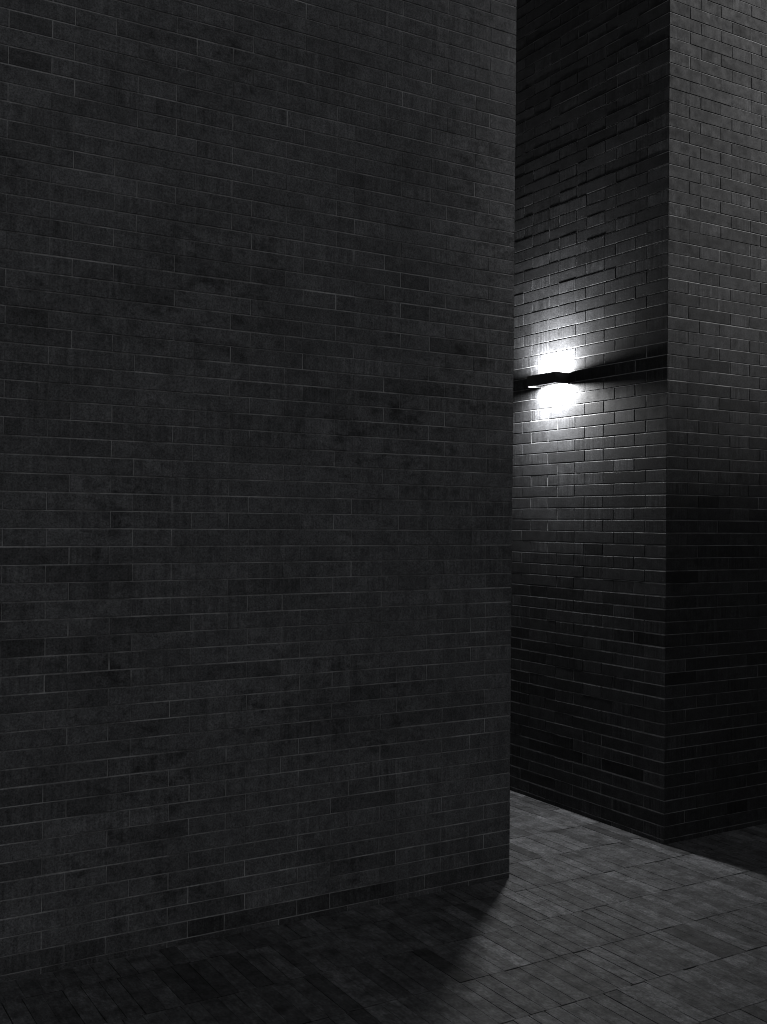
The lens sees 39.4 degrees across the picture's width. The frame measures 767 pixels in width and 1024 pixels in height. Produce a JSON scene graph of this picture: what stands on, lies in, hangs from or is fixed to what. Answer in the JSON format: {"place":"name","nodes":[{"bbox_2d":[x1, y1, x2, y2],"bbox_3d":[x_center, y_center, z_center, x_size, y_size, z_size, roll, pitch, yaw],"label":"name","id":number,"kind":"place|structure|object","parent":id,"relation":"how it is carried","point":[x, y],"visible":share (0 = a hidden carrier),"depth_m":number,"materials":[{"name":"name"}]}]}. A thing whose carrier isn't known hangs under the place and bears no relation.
{"place":"outdoors","nodes":[
{"label":"outdoors","id":0,"kind":"place"},
{"bbox_2d":[0,790,766,1023],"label":"paving","id":1,"kind":"structure","parent":0,"point":[574,918],"depth_m":4.04,"materials":[{"name":"stone"}]},
{"bbox_2d":[0,0,516,982],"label":"brick wall","id":2,"kind":"structure","parent":1,"relation":"on","point":[256,370],"depth_m":4.28,"materials":[{"name":"grey brick"}]},
{"bbox_2d":[509,0,766,843],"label":"brick building","id":3,"kind":"structure","parent":1,"relation":"on","point":[638,672],"depth_m":5.80,"materials":[{"name":"grey brick"}]},
{"bbox_2d":[527,371,569,387],"bbox_3d":[0.958,-0.768,6.232,0.110,0.063,0.254,1,-1,-31],"label":"wall lamp","id":4,"kind":"object","parent":3,"relation":"attached to","point":[549,379],"visible":1,"depth_m":6.17,"materials":[{"name":"black metal"}]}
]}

